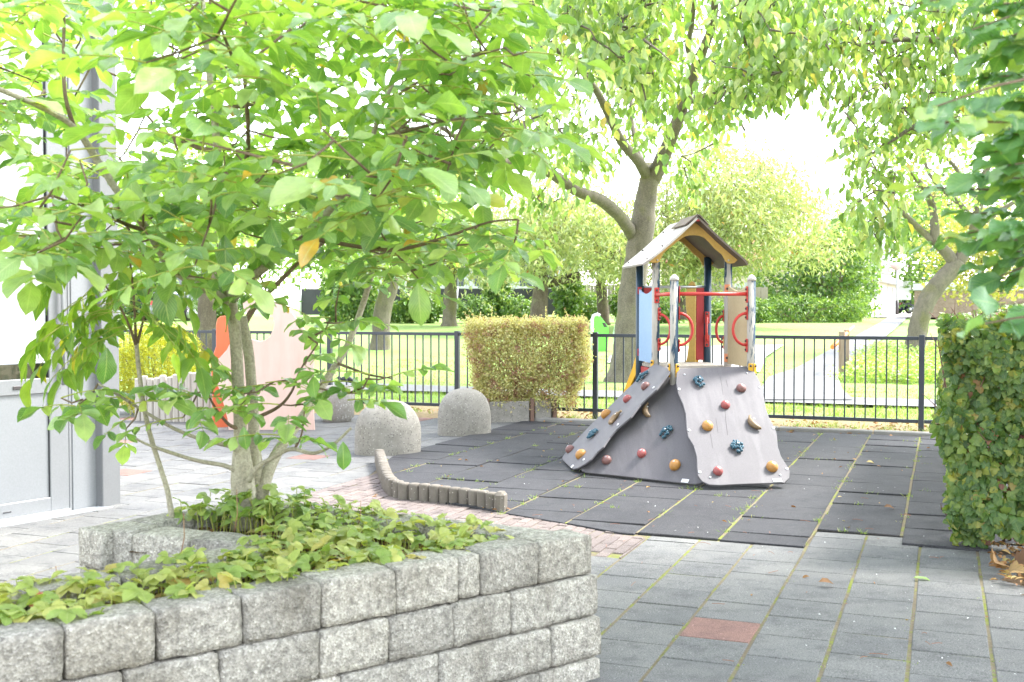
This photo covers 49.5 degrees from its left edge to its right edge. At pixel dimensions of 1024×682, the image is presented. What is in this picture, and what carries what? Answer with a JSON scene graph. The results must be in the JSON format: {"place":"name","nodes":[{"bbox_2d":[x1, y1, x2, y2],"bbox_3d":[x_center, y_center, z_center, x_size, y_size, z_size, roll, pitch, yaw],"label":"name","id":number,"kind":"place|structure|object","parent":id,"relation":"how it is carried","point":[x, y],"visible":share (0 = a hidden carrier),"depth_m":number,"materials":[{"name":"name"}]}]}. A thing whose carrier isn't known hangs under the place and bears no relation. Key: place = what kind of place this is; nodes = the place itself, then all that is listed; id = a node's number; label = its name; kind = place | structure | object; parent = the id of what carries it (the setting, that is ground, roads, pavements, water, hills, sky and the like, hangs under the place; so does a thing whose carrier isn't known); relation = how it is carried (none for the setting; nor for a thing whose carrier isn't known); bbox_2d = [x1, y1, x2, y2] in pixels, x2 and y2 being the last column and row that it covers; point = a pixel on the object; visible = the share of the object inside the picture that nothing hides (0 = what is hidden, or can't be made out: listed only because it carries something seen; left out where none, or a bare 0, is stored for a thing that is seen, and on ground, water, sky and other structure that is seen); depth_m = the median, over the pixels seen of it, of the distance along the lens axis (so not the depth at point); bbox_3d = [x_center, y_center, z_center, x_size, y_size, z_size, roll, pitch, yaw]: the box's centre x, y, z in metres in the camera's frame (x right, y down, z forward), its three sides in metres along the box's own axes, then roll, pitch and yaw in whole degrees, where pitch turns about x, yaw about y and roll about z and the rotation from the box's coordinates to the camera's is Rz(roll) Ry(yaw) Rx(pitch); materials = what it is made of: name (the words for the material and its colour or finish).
{"place":"outdoors","nodes":[
{"label":"outdoors","id":0,"kind":"place"},
{"bbox_2d":[150,291,217,320],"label":"parked car","id":1,"kind":"object","parent":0,"point":[186,313],"visible":0.2,"depth_m":56.34,"materials":[{"name":"silver metal"}]},
{"bbox_2d":[337,376,352,382],"bbox_3d":[-2.807,0.699,18.889,0.410,0.229,0.110,0,2,0],"label":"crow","id":2,"kind":"object","parent":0,"point":[349,378],"visible":0.34,"depth_m":18.85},
{"bbox_2d":[0,405,1023,681],"bbox_3d":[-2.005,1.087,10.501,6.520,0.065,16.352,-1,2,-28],"label":"pavement","id":3,"kind":"structure","parent":0,"point":[788,645],"depth_m":5.36,"materials":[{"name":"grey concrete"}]},
{"bbox_2d":[0,506,112,526],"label":"drain grate","id":4,"kind":"object","parent":3,"relation":"on","point":[38,518],"visible":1,"depth_m":7.26,"materials":[{"name":"grey metal"}]},
{"bbox_2d":[0,0,119,521],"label":"school building","id":5,"kind":"structure","parent":3,"relation":"on","point":[44,470],"depth_m":7.35,"materials":[{"name":"paint"}]},
{"bbox_2d":[0,27,68,519],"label":"door","id":6,"kind":"structure","parent":5,"relation":"in","point":[34,459],"depth_m":7.29,"materials":[{"name":"paint"}]},
{"bbox_2d":[135,372,211,421],"bbox_3d":[-3.971,0.677,13.362,1.269,0.670,0.076,0,2,14],"label":"wooden palisade","id":7,"kind":"object","parent":3,"relation":"on","point":[189,383],"visible":0.24,"depth_m":13.37,"materials":[{"name":"wood"}]},
{"bbox_2d":[211,300,314,429],"bbox_3d":[-2.837,0.277,12.662,1.238,1.507,0.397,0,2,0],"label":"coral play panel","id":8,"kind":"object","parent":3,"relation":"on","point":[279,352],"visible":0.41,"depth_m":12.46,"materials":[{"name":"pink plastic"}]},
{"bbox_2d":[0,501,600,681],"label":"raised planter","id":9,"kind":"object","parent":3,"relation":"on","point":[522,606],"visible":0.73,"depth_m":3.58,"materials":[{"name":"stone"}]},
{"bbox_2d":[18,241,243,517],"bbox_3d":[-1.524,0.146,4.502,0.859,1.141,0.861,0,2,0],"label":"sapling","id":10,"kind":"object","parent":9,"relation":"on","point":[83,360],"visible":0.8,"depth_m":4.38,"materials":[{"name":"green plant"}]},
{"bbox_2d":[0,483,514,625],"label":"strawberry patch","id":11,"kind":"object","parent":9,"relation":"on","point":[236,567],"visible":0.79,"depth_m":3.77,"materials":[{"name":"green plant"}]},
{"bbox_2d":[0,0,612,530],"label":"walnut tree","id":12,"kind":"object","parent":9,"relation":"on","point":[386,166],"visible":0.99,"depth_m":3.67,"materials":[{"name":"green plant"}]},
{"bbox_2d":[320,385,354,422],"bbox_3d":[-2.118,0.758,13.432,0.430,0.425,0.430,0,2,0],"label":"round planter","id":13,"kind":"object","parent":3,"relation":"on","point":[343,409],"visible":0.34,"depth_m":13.27,"materials":[{"name":"grey concrete"}]},
{"bbox_2d":[354,400,420,455],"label":"concrete dome","id":14,"kind":"structure","parent":3,"relation":"on","point":[388,431],"depth_m":10.31,"materials":[{"name":"grey concrete"}]},
{"bbox_2d":[375,449,506,510],"bbox_3d":[-0.823,1.073,8.547,0.534,0.185,2.659,-1,2,-25],"label":"palisade edging","id":15,"kind":"object","parent":3,"relation":"on","point":[392,485],"visible":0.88,"depth_m":7.82,"materials":[{"name":"concrete"}]},
{"bbox_2d":[283,473,645,558],"bbox_3d":[-0.230,1.167,7.723,2.733,0.068,2.455,1,2,21],"label":"brick strip","id":16,"kind":"object","parent":3,"relation":"in","point":[365,491],"visible":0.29,"depth_m":7.46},
{"bbox_2d":[487,397,556,422],"bbox_3d":[0.039,0.823,13.691,0.877,0.300,0.790,0,2,-11],"label":"planter box","id":17,"kind":"object","parent":3,"relation":"on","point":[519,413],"visible":0.49,"depth_m":13.32,"materials":[{"name":"concrete"}]},
{"bbox_2d":[460,306,596,413],"bbox_3d":[0.196,0.226,13.741,1.690,1.356,1.207,0,2,0],"label":"clipped shrub","id":18,"kind":"object","parent":17,"relation":"in","point":[571,330],"visible":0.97,"depth_m":13.32,"materials":[{"name":"green plant"}]},
{"bbox_2d":[372,430,997,665],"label":"leaf scraps","id":19,"kind":"object","parent":3,"relation":"on","point":[948,662],"visible":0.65,"depth_m":7.48,"materials":[{"name":"plant"}]},
{"bbox_2d":[536,480,943,660],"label":"twiglets","id":20,"kind":"object","parent":3,"relation":"on","point":[777,570],"visible":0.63,"depth_m":6.15,"materials":[{"name":"brown wood"}]},
{"bbox_2d":[603,536,1002,676],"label":"moss sprigs","id":21,"kind":"object","parent":3,"relation":"on","point":[829,646],"visible":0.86,"depth_m":4.71,"materials":[{"name":"green plant"}]},
{"bbox_2d":[819,578,832,583],"bbox_3d":[1.542,1.184,5.447,0.085,0.031,0.042,-3,22,-12],"label":"fallen leaf","id":22,"kind":"object","parent":3,"relation":"on","point":[825,580],"visible":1,"depth_m":5.45,"materials":[{"name":"orange plant"}]},
{"bbox_2d":[913,576,928,579],"bbox_3d":[2.061,1.197,5.584,0.082,0.024,0.043,-2,7,6],"label":"fallen leaf","id":23,"kind":"object","parent":3,"relation":"on","point":[922,577],"visible":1,"depth_m":5.59,"materials":[{"name":"green plant"}]},
{"bbox_2d":[120,376,936,406],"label":"path","id":24,"kind":"structure","parent":0,"point":[860,400],"depth_m":16.25,"materials":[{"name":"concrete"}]},
{"bbox_2d":[118,309,1007,431],"bbox_3d":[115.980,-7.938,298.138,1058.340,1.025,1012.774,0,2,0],"label":"ground","id":25,"kind":"structure","parent":0,"point":[258,321],"depth_m":27.92,"materials":[{"name":"green plant"}]},
{"bbox_2d":[124,292,154,319],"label":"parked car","id":26,"kind":"object","parent":25,"relation":"on","point":[136,310],"visible":0.04,"depth_m":58.11,"materials":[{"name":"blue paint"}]},
{"bbox_2d":[118,266,178,320],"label":"garden shrub","id":27,"kind":"object","parent":25,"relation":"on","point":[137,304],"visible":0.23,"depth_m":57.28,"materials":[{"name":"green plant"}]},
{"bbox_2d":[119,320,202,414],"bbox_3d":[-4.576,0.353,14.370,1.336,1.291,1.117,0,2,0],"label":"golden conifer","id":28,"kind":"object","parent":25,"relation":"on","point":[129,359],"visible":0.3,"depth_m":14.10,"materials":[{"name":"yellow plant"}]},
{"bbox_2d":[117,216,256,313],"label":"flat building","id":29,"kind":"structure","parent":25,"relation":"on","point":[179,280],"depth_m":65.91,"materials":[{"name":"grey metal"}]},
{"bbox_2d":[186,264,200,313],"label":"clipped conifer","id":30,"kind":"object","parent":25,"relation":"on","point":[190,297],"visible":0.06,"depth_m":55.76,"materials":[{"name":"green plant"}]},
{"bbox_2d":[117,113,304,350],"bbox_3d":[-7.302,-2.451,26.623,5.293,6.071,8.907,-1,2,-35],"label":"lawn tree","id":31,"kind":"object","parent":25,"relation":"on","point":[206,313],"visible":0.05,"depth_m":26.78,"materials":[{"name":"green plant"}]},
{"bbox_2d":[216,279,244,319],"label":"round shrub","id":32,"kind":"object","parent":25,"relation":"on","point":[219,311],"visible":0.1,"depth_m":53.55,"materials":[{"name":"green plant"}]},
{"bbox_2d":[316,258,349,323],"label":"garden shrub","id":33,"kind":"object","parent":25,"relation":"on","point":[329,312],"visible":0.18,"depth_m":49.62,"materials":[{"name":"green plant"}]},
{"bbox_2d":[330,271,379,324],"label":"garden shrub","id":34,"kind":"object","parent":25,"relation":"on","point":[354,297],"visible":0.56,"depth_m":47.53,"materials":[{"name":"green plant"}]},
{"bbox_2d":[234,127,504,349],"bbox_3d":[-4.457,-2.683,29.749,8.840,6.593,8.477,0,2,0],"label":"lawn tree","id":35,"kind":"object","parent":25,"relation":"on","point":[383,307],"visible":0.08,"depth_m":29.56,"materials":[{"name":"green plant"}]},
{"bbox_2d":[372,299,403,322],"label":"garden shrub","id":36,"kind":"object","parent":25,"relation":"on","point":[394,317],"visible":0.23,"depth_m":50.66,"materials":[{"name":"green plant"}]},
{"bbox_2d":[392,289,442,323],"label":"garden shrub","id":37,"kind":"object","parent":25,"relation":"on","point":[403,312],"visible":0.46,"depth_m":49.64,"materials":[{"name":"green plant"}]},
{"bbox_2d":[299,287,558,314],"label":"garden screen","id":38,"kind":"object","parent":25,"relation":"on","point":[308,298],"visible":0.09,"depth_m":52.94,"materials":[{"name":"grey metal"}]},
{"bbox_2d":[372,193,528,325],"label":"cherry tree","id":39,"kind":"object","parent":25,"relation":"on","point":[449,318],"visible":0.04,"depth_m":45.71,"materials":[{"name":"green plant"}]},
{"bbox_2d":[334,226,578,303],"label":"white terrace","id":40,"kind":"structure","parent":25,"relation":"on","point":[474,286],"depth_m":67.85,"materials":[{"name":"paint"}]},
{"bbox_2d":[457,264,464,287],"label":"window","id":41,"kind":"structure","parent":40,"relation":"in","point":[458,283],"depth_m":67.81,"materials":[{"name":"white glass"}]},
{"bbox_2d":[473,276,484,287],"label":"window","id":42,"kind":"structure","parent":40,"relation":"in","point":[474,286],"depth_m":67.81,"materials":[{"name":"grey metal"}]},
{"bbox_2d":[519,264,532,287],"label":"window","id":43,"kind":"structure","parent":40,"relation":"in","point":[520,286],"depth_m":67.81,"materials":[{"name":"white glass"}]},
{"bbox_2d":[456,293,497,321],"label":"garden shrub","id":44,"kind":"object","parent":25,"relation":"on","point":[472,303],"visible":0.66,"depth_m":49.63,"materials":[{"name":"green plant"}]},
{"bbox_2d":[477,274,513,317],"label":"garden shrub","id":45,"kind":"object","parent":25,"relation":"on","point":[500,299],"visible":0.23,"depth_m":50.46,"materials":[{"name":"green plant"}]},
{"bbox_2d":[498,294,531,319],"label":"garden shrub","id":46,"kind":"object","parent":25,"relation":"on","point":[518,308],"visible":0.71,"depth_m":49.54,"materials":[{"name":"green plant"}]},
{"bbox_2d":[123,329,940,431],"bbox_3d":[0.772,0.532,13.885,15.220,1.290,0.060,1,2,21],"label":"metal fence","id":47,"kind":"object","parent":25,"relation":"on","point":[920,420],"visible":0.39,"depth_m":13.35,"materials":[{"name":"metal"}]},
{"bbox_2d":[549,271,587,318],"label":"garden shrub","id":48,"kind":"object","parent":25,"relation":"on","point":[572,304],"visible":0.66,"depth_m":48.49,"materials":[{"name":"green plant"}]},
{"bbox_2d":[451,163,688,319],"bbox_3d":[1.843,-3.677,39.770,8.108,6.011,8.642,-1,2,-26],"label":"cherry tree","id":49,"kind":"object","parent":25,"relation":"on","point":[569,229],"visible":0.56,"depth_m":38.02,"materials":[{"name":"green plant"}]},
{"bbox_2d":[576,290,596,322],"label":"garden shrub","id":50,"kind":"object","parent":25,"relation":"on","point":[587,312],"visible":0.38,"depth_m":49.47,"materials":[{"name":"green plant"}]},
{"bbox_2d":[590,313,614,350],"bbox_3d":[2.473,-0.180,29.430,0.803,1.139,0.525,0,2,0],"label":"outdoor machine","id":51,"kind":"object","parent":25,"relation":"on","point":[598,324],"visible":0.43,"depth_m":29.34,"materials":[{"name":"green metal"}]},
{"bbox_2d":[561,198,663,324],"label":"cherry tree","id":52,"kind":"object","parent":25,"relation":"on","point":[602,305],"visible":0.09,"depth_m":46.74,"materials":[{"name":"green plant"}]},
{"bbox_2d":[607,285,618,320],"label":"garden shrub","id":53,"kind":"object","parent":25,"relation":"on","point":[613,304],"visible":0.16,"depth_m":50.77,"materials":[{"name":"green plant"}]},
{"bbox_2d":[439,0,848,382],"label":"old walnut tree","id":54,"kind":"object","parent":25,"relation":"on","point":[628,42],"visible":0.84,"depth_m":12.94,"materials":[{"name":"green plant"}]},
{"bbox_2d":[355,388,933,419],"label":"verge grass","id":55,"kind":"structure","parent":25,"relation":"on","point":[829,408],"depth_m":14.98,"materials":[{"name":"plant"}]},
{"bbox_2d":[362,405,928,431],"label":"fence weeds","id":56,"kind":"object","parent":25,"relation":"on","point":[798,423],"visible":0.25,"depth_m":12.80,"materials":[{"name":"green plant"}]},
{"bbox_2d":[363,407,927,439],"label":"leaf litter","id":57,"kind":"object","parent":25,"relation":"on","point":[891,424],"visible":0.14,"depth_m":13.19,"materials":[{"name":"brown plant"}]},
{"bbox_2d":[566,285,767,313],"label":"timber fence","id":58,"kind":"object","parent":25,"relation":"on","point":[762,292],"visible":0.06,"depth_m":51.95,"materials":[{"name":"brown wood"}]},
{"bbox_2d":[660,296,684,323],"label":"garden shrub","id":59,"kind":"object","parent":25,"relation":"on","point":[663,307],"visible":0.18,"depth_m":49.52,"materials":[{"name":"green plant"}]},
{"bbox_2d":[608,345,782,371],"bbox_3d":[4.514,0.343,27.350,3.774,0.222,9.885,1,2,16],"label":"sandy court","id":60,"kind":"object","parent":25,"relation":"on","point":[759,355],"visible":0.29,"depth_m":27.31,"materials":[{"name":"beige sand"}]},
{"bbox_2d":[685,296,723,322],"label":"garden shrub","id":61,"kind":"object","parent":25,"relation":"on","point":[715,306],"visible":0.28,"depth_m":50.53,"materials":[{"name":"green plant"}]},
{"bbox_2d":[529,417,936,436],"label":"kerb","id":62,"kind":"structure","parent":25,"relation":"on","point":[840,430],"depth_m":12.15,"materials":[{"name":"concrete"}]},
{"bbox_2d":[599,124,876,319],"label":"cherry tree","id":63,"kind":"object","parent":25,"relation":"on","point":[762,206],"visible":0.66,"depth_m":41.21,"materials":[{"name":"green plant"}]},
{"bbox_2d":[661,235,833,312],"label":"brick house","id":64,"kind":"structure","parent":25,"relation":"on","point":[745,283],"depth_m":65.91,"materials":[{"name":"brick"}]},
{"bbox_2d":[783,272,797,287],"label":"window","id":65,"kind":"structure","parent":64,"relation":"in","point":[783,272],"depth_m":65.81,"materials":[{"name":"grey glass"}]},
{"bbox_2d":[722,297,777,322],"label":"garden shrub","id":66,"kind":"object","parent":25,"relation":"on","point":[762,314],"visible":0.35,"depth_m":50.63,"materials":[{"name":"green plant"}]},
{"bbox_2d":[745,243,837,321],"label":"broadleaf shrub","id":67,"kind":"object","parent":25,"relation":"on","point":[784,288],"visible":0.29,"depth_m":55.05,"materials":[{"name":"green plant"}]},
{"bbox_2d":[756,291,883,322],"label":"shrub","id":68,"kind":"object","parent":25,"relation":"on","point":[795,315],"visible":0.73,"depth_m":51.68,"materials":[{"name":"green plant"}]},
{"bbox_2d":[789,212,880,321],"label":"broadleaf shrub","id":69,"kind":"object","parent":25,"relation":"on","point":[843,280],"visible":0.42,"depth_m":54.23,"materials":[{"name":"green plant"}]},
{"bbox_2d":[830,325,854,376],"bbox_3d":[6.878,0.219,22.811,0.246,1.038,3.858,1,2,22],"label":"path barrier","id":70,"kind":"object","parent":25,"relation":"on","point":[840,342],"visible":0.56,"depth_m":21.24,"materials":[{"name":"brown wood"}]},
{"bbox_2d":[818,288,876,321],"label":"shrub","id":71,"kind":"object","parent":25,"relation":"on","point":[837,295],"visible":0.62,"depth_m":52.75,"materials":[{"name":"green plant"}]},
{"bbox_2d":[827,204,886,319],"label":"broadleaf shrub","id":72,"kind":"object","parent":25,"relation":"on","point":[875,282],"visible":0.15,"depth_m":57.39,"materials":[{"name":"green plant"}]},
{"bbox_2d":[817,204,902,317],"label":"white house","id":73,"kind":"structure","parent":25,"relation":"on","point":[886,298],"depth_m":85.28,"materials":[{"name":"white paint"}]},
{"bbox_2d":[874,286,878,315],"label":"garage door","id":74,"kind":"structure","parent":73,"relation":"in","point":[877,297],"depth_m":76.71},
{"bbox_2d":[881,286,884,314],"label":"garage door","id":75,"kind":"structure","parent":73,"relation":"in","point":[882,289],"depth_m":80.67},
{"bbox_2d":[886,287,890,314],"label":"garage door","id":76,"kind":"structure","parent":73,"relation":"in","point":[888,311],"depth_m":84.60,"materials":[{"name":"white metal"}]},
{"bbox_2d":[892,288,895,313],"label":"garage door","id":77,"kind":"structure","parent":73,"relation":"in","point":[893,289],"depth_m":88.62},
{"bbox_2d":[826,340,941,383],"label":"broad weeds","id":78,"kind":"object","parent":25,"relation":"on","point":[891,359],"visible":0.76,"depth_m":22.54,"materials":[{"name":"green plant"}]},
{"bbox_2d":[872,312,911,316],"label":"car park","id":79,"kind":"structure","parent":25,"relation":"on","point":[902,314],"depth_m":77.39,"materials":[{"name":"grey asphalt"}]},
{"bbox_2d":[889,263,905,314],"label":"street lamp","id":80,"kind":"object","parent":79,"relation":"on","point":[897,267],"visible":0.97,"depth_m":84.82,"materials":[{"name":"white metal"}]},
{"bbox_2d":[899,298,913,312],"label":"parked car","id":81,"kind":"object","parent":79,"relation":"on","point":[907,307],"visible":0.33,"depth_m":98.84,"materials":[{"name":"blue paint"}]},
{"bbox_2d":[886,167,976,289],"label":"street tree","id":82,"kind":"object","parent":79,"relation":"on","point":[933,194],"visible":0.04,"depth_m":106.65,"materials":[{"name":"green plant"}]},
{"bbox_2d":[793,0,1023,273],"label":"overhanging walnut tree","id":83,"kind":"object","parent":25,"relation":"on","point":[885,108],"visible":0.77,"depth_m":11.87,"materials":[{"name":"green plant"}]},
{"bbox_2d":[824,96,1015,352],"bbox_3d":[11.685,-3.099,28.886,7.783,7.374,6.245,0,2,0],"label":"leaning tree","id":84,"kind":"object","parent":25,"relation":"on","point":[943,278],"visible":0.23,"depth_m":28.78,"materials":[{"name":"green plant"}]},
{"bbox_2d":[889,192,976,312],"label":"street tree","id":85,"kind":"object","parent":25,"relation":"on","point":[915,274],"visible":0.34,"depth_m":95.51,"materials":[{"name":"green plant"}]},
{"bbox_2d":[884,0,1023,338],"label":"alder tree","id":86,"kind":"object","parent":25,"relation":"on","point":[1003,149],"visible":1,"depth_m":2.39,"materials":[{"name":"green plant"}]},
{"bbox_2d":[900,198,1023,310],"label":"yellowing tree","id":87,"kind":"object","parent":25,"relation":"on","point":[978,261],"visible":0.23,"depth_m":49.33,"materials":[{"name":"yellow plant"}]},
{"bbox_2d":[913,284,1023,316],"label":"brick garage","id":88,"kind":"structure","parent":25,"relation":"on","point":[949,303],"depth_m":61.96,"materials":[{"name":"brick"}]},
{"bbox_2d":[115,0,1023,308],"label":"sky","id":89,"kind":"structure","parent":0,"point":[802,129],"materials":[{"name":"white"}]},
{"bbox_2d":[387,421,1022,551],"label":"rubber floor","id":90,"kind":"structure","parent":0,"point":[807,489],"depth_m":8.28,"materials":[{"name":"grey rubber"}]},
{"bbox_2d":[438,388,490,436],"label":"concrete dome","id":91,"kind":"structure","parent":90,"relation":"on","point":[462,412],"depth_m":11.88,"materials":[{"name":"grey concrete"}]},
{"bbox_2d":[563,214,789,485],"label":"play tower","id":92,"kind":"structure","parent":90,"relation":"on","point":[692,420],"depth_m":9.26,"materials":[{"name":"grey plastic"}]},
{"bbox_2d":[395,423,1007,544],"bbox_3d":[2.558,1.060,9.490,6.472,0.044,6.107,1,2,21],"label":"joint grass","id":93,"kind":"structure","parent":90,"relation":"on","point":[819,520],"depth_m":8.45,"materials":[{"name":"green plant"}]},
{"bbox_2d":[922,298,1023,548],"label":"currant hedge","id":94,"kind":"object","parent":90,"relation":"on","point":[979,408],"visible":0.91,"depth_m":6.24,"materials":[{"name":"green plant"}]},
{"bbox_2d":[762,317,906,398],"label":"path","id":95,"kind":"structure","parent":0,"point":[886,326],"depth_m":20.79,"materials":[{"name":"concrete"}]},
{"bbox_2d":[899,281,910,299],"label":"street sign panel","id":96,"kind":"object","parent":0,"point":[903,292],"visible":0.48,"depth_m":94.77,"materials":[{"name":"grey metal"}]},
{"bbox_2d":[996,550,1023,594],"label":"hedge soil","id":97,"kind":"structure","parent":0,"point":[1015,580],"depth_m":5.58,"materials":[{"name":"brown soil"}]},
{"bbox_2d":[987,541,1023,585],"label":"hedge litter","id":98,"kind":"object","parent":97,"relation":"on","point":[1006,571],"visible":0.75,"depth_m":5.84,"materials":[{"name":"brown plant"}]},
{"bbox_2d":[990,549,1008,568],"bbox_3d":[2.473,1.129,5.665,0.081,0.132,0.127,-35,-27,-16],"label":"dead leaf","id":99,"kind":"object","parent":98,"relation":"on","point":[995,561],"visible":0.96,"depth_m":5.68,"materials":[{"name":"brown plant"}]},
{"bbox_2d":[1007,560,1023,573],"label":"dead leaf","id":100,"kind":"object","parent":98,"relation":"on","point":[1015,566],"visible":1,"depth_m":5.53,"materials":[{"name":"brown plant"}]},
{"bbox_2d":[1014,549,1023,564],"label":"dead leaf","id":101,"kind":"object","parent":97,"relation":"on","point":[1019,557],"visible":0.6,"depth_m":5.77,"materials":[{"name":"brown plant"}]}
]}

